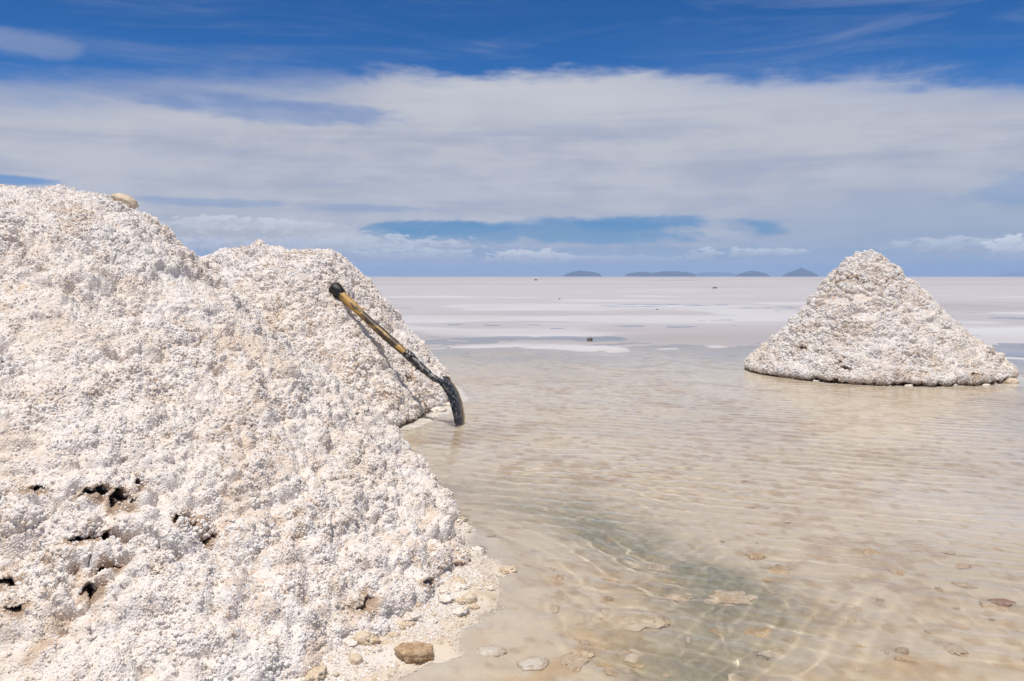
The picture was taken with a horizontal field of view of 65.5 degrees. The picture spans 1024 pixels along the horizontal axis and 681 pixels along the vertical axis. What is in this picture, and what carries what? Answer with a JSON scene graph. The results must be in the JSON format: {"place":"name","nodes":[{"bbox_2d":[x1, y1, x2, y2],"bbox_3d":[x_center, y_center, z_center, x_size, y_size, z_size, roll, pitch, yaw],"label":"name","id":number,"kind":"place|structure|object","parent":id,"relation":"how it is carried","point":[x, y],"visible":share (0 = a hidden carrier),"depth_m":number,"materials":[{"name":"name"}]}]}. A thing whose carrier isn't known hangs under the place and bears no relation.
{"place":"outdoors","nodes":[
{"label":"outdoors","id":0,"kind":"place"},
{"bbox_2d":[0,0,1023,276],"label":"sky","id":1,"kind":"structure","parent":0,"point":[396,138],"materials":[{"name":"blue"}]},
{"bbox_2d":[562,270,602,276],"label":"hill","id":2,"kind":"structure","parent":0,"point":[580,273],"depth_m":11868.74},
{"bbox_2d":[624,272,652,276],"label":"hill","id":3,"kind":"structure","parent":0,"point":[640,274],"depth_m":12480.66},
{"bbox_2d":[280,277,1023,680],"bbox_3d":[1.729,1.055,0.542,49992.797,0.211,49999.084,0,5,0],"label":"salt flat","id":4,"kind":"structure","parent":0,"point":[462,307],"depth_m":23.29,"materials":[{"name":"white"}]},
{"bbox_2d":[0,184,471,680],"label":"salt pile","id":5,"kind":"object","parent":4,"relation":"on","point":[207,473],"visible":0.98,"depth_m":2.54,"materials":[{"name":"white"}]},
{"bbox_2d":[111,193,138,208],"bbox_3d":[-1.927,-0.695,3.959,0.132,0.068,0.108,25,-1,-12],"label":"stone","id":6,"kind":"object","parent":5,"relation":"on","point":[131,202],"visible":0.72,"depth_m":3.92,"materials":[{"name":"beige stone"}]},
{"bbox_2d":[305,665,326,680],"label":"salt lump","id":7,"kind":"object","parent":4,"relation":"on","point":[317,673],"visible":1,"depth_m":2.07,"materials":[{"name":"beige stone"}]},
{"bbox_2d":[198,239,450,426],"bbox_3d":[-1.945,-0.076,6.739,2.925,1.528,3.549,0,5,0],"label":"salt pile","id":8,"kind":"object","parent":4,"relation":"on","point":[292,298],"visible":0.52,"depth_m":5.97,"materials":[{"name":"white"}]},
{"bbox_2d":[329,283,464,424],"bbox_3d":[-0.880,0.096,5.887,1.137,1.040,0.209,2,5,21],"label":"shovel","id":9,"kind":"object","parent":8,"relation":"on","point":[447,385],"visible":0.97,"depth_m":5.83,"materials":[{"name":"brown wood"}]},
{"bbox_2d":[344,639,357,646],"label":"salt lump","id":10,"kind":"object","parent":4,"relation":"on","point":[350,642],"visible":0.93,"depth_m":2.25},
{"bbox_2d":[348,653,362,664],"bbox_3d":[-0.425,0.869,2.168,0.039,0.029,0.044,-2,5,-26],"label":"stone","id":11,"kind":"object","parent":4,"relation":"on","point":[356,659],"visible":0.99,"depth_m":2.15,"materials":[{"name":"beige stone"}]},
{"bbox_2d":[354,631,371,644],"bbox_3d":[-0.429,0.858,2.296,0.049,0.038,0.062,3,6,36],"label":"stone","id":12,"kind":"object","parent":4,"relation":"on","point":[360,637],"visible":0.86,"depth_m":2.28,"materials":[{"name":"beige stone"}]},
{"bbox_2d":[365,634,380,645],"bbox_3d":[-0.413,0.866,2.297,0.069,0.038,0.058,11,-5,-16],"label":"salt lump","id":13,"kind":"object","parent":4,"relation":"on","point":[373,639],"visible":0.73,"depth_m":2.28,"materials":[{"name":"beige stone"}]},
{"bbox_2d":[371,646,382,652],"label":"salt lump","id":14,"kind":"object","parent":4,"relation":"on","point":[376,649],"visible":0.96,"depth_m":2.23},
{"bbox_2d":[278,521,504,680],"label":"salt grit","id":15,"kind":"object","parent":4,"relation":"on","point":[465,527],"visible":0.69,"depth_m":2.38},
{"bbox_2d":[388,631,399,637],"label":"salt lump","id":16,"kind":"object","parent":4,"relation":"on","point":[391,634],"visible":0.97,"depth_m":2.33,"materials":[{"name":"beige stone"}]},
{"bbox_2d":[399,620,415,629],"bbox_3d":[-0.313,0.857,2.388,0.053,0.029,0.036,3,10,-37],"label":"salt lump","id":17,"kind":"object","parent":4,"relation":"on","point":[403,625],"visible":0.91,"depth_m":2.38,"materials":[{"name":"beige stone"}]},
{"bbox_2d":[402,612,422,621],"bbox_3d":[-0.303,0.851,2.437,0.067,0.044,0.062,-1,5,-11],"label":"salt lump","id":18,"kind":"object","parent":4,"relation":"on","point":[413,616],"visible":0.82,"depth_m":2.42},
{"bbox_2d":[394,642,433,662],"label":"brown stone","id":19,"kind":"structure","parent":4,"relation":"on","point":[410,652],"depth_m":2.19,"materials":[{"name":"brown stone"}]},
{"bbox_2d":[414,601,420,606],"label":"salt lump","id":20,"kind":"object","parent":4,"relation":"on","point":[418,603],"visible":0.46,"depth_m":2.52,"materials":[{"name":"beige stone"}]},
{"bbox_2d":[427,618,437,624],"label":"salt lump","id":21,"kind":"object","parent":4,"relation":"on","point":[433,620],"visible":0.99,"depth_m":2.42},
{"bbox_2d":[430,406,446,411],"bbox_3d":[-0.576,0.546,6.268,0.147,0.057,0.106,-3,5,-33],"label":"salt clump","id":22,"kind":"object","parent":4,"relation":"on","point":[438,409],"visible":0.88,"depth_m":6.24,"materials":[{"name":"white"}]},
{"bbox_2d":[437,589,450,594],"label":"salt lump","id":23,"kind":"object","parent":4,"relation":"on","point":[441,591],"visible":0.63,"depth_m":2.62,"materials":[{"name":"white"}]},
{"bbox_2d":[437,594,455,604],"bbox_3d":[-0.208,0.841,2.578,0.067,0.040,0.055,11,8,-33],"label":"salt lump","id":24,"kind":"object","parent":4,"relation":"on","point":[446,599],"visible":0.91,"depth_m":2.56,"materials":[{"name":"white"}]},
{"bbox_2d":[448,582,466,592],"bbox_3d":[-0.182,0.833,2.674,0.067,0.034,0.075,23,24,37],"label":"salt lump","id":25,"kind":"object","parent":4,"relation":"on","point":[453,587],"visible":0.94,"depth_m":2.66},
{"bbox_2d":[453,518,462,523],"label":"salt lump","id":26,"kind":"object","parent":4,"relation":"on","point":[458,521],"visible":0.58,"depth_m":3.38,"materials":[{"name":"white"}]},
{"bbox_2d":[450,576,466,583],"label":"salt lump","id":27,"kind":"object","parent":4,"relation":"on","point":[459,579],"visible":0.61,"depth_m":2.72,"materials":[{"name":"beige stone"}]},
{"bbox_2d":[451,605,469,617],"bbox_3d":[-0.167,0.854,2.499,0.076,0.036,0.069,-19,-1,-27],"label":"salt lump","id":28,"kind":"object","parent":4,"relation":"on","point":[462,610],"visible":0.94,"depth_m":2.49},
{"bbox_2d":[454,597,469,604],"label":"salt lump","id":29,"kind":"object","parent":4,"relation":"on","point":[459,601],"visible":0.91,"depth_m":2.56,"materials":[{"name":"beige stone"}]},
{"bbox_2d":[458,516,468,522],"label":"salt lump","id":30,"kind":"object","parent":4,"relation":"on","point":[465,519],"visible":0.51,"depth_m":3.42,"materials":[{"name":"beige stone"}]},
{"bbox_2d":[461,593,476,602],"bbox_3d":[-0.138,0.840,2.591,0.054,0.040,0.043,-2,5,-26],"label":"stone","id":31,"kind":"object","parent":4,"relation":"on","point":[470,597],"visible":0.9,"depth_m":2.58,"materials":[{"name":"beige stone"}]},
{"bbox_2d":[469,604,479,609],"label":"salt lump","id":32,"kind":"object","parent":4,"relation":"on","point":[474,607],"visible":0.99,"depth_m":2.54,"materials":[{"name":"beige stone"}]},
{"bbox_2d":[470,551,478,556],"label":"salt lump","id":33,"kind":"object","parent":4,"relation":"on","point":[474,553],"visible":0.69,"depth_m":3.00,"materials":[{"name":"white"}]},
{"bbox_2d":[468,546,483,554],"bbox_3d":[-0.138,0.812,3.063,0.067,0.041,0.050,16,19,0],"label":"salt lump","id":34,"kind":"object","parent":4,"relation":"on","point":[479,550],"visible":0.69,"depth_m":3.06,"materials":[{"name":"white"}]},
{"bbox_2d":[485,585,494,590],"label":"salt lump","id":35,"kind":"object","parent":4,"relation":"on","point":[490,588],"visible":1,"depth_m":2.69,"materials":[{"name":"beige"}]},
{"bbox_2d":[501,565,516,573],"bbox_3d":[-0.013,0.832,2.866,0.069,0.040,0.059,-16,3,-4],"label":"salt lump","id":36,"kind":"object","parent":4,"relation":"on","point":[508,569],"visible":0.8,"depth_m":2.85,"materials":[{"name":"beige stone"}]},
{"bbox_2d":[743,249,1019,386],"bbox_3d":[4.061,-0.252,8.873,2.866,1.518,2.582,0,5,0],"label":"salt pile","id":37,"kind":"object","parent":4,"relation":"on","point":[870,316],"visible":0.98,"depth_m":8.21,"materials":[{"name":"white"}]},
{"bbox_2d":[1004,378,1019,383],"bbox_3d":[4.973,0.414,7.915,0.156,0.089,0.123,-2,5,-25],"label":"salt clump","id":38,"kind":"object","parent":4,"relation":"on","point":[1010,380],"visible":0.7,"depth_m":7.88,"materials":[{"name":"beige stone"}]},
{"bbox_2d":[648,271,696,276],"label":"hill","id":39,"kind":"structure","parent":0,"point":[670,274],"depth_m":11856.25,"materials":[{"name":"blue"}]},
{"bbox_2d":[394,350,1023,680],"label":"water","id":40,"kind":"structure","parent":0,"point":[722,517],"depth_m":3.44,"materials":[{"name":"liquid"}]},
{"bbox_2d":[695,272,736,276],"bbox_3d":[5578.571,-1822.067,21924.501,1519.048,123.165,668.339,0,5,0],"label":"hill","id":41,"kind":"structure","parent":0,"point":[712,274],"depth_m":21682.03,"materials":[{"name":"blue"}]},
{"bbox_2d":[421,304,1023,418],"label":"water","id":42,"kind":"structure","parent":0,"point":[684,349],"depth_m":11.65,"materials":[{"name":"liquid"}]},
{"bbox_2d":[735,271,770,276],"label":"hill","id":43,"kind":"structure","parent":0,"point":[753,274],"depth_m":11880.99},
{"bbox_2d":[781,268,819,276],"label":"hill","id":44,"kind":"structure","parent":0,"point":[800,272],"depth_m":11877.24,"materials":[{"name":"blue"}]},
{"bbox_2d":[989,271,1023,276],"bbox_3d":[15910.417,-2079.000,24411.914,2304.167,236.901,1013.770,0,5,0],"label":"hill","id":45,"kind":"structure","parent":0,"point":[1018,274],"depth_m":24155.29,"materials":[{"name":"blue"}]}
]}

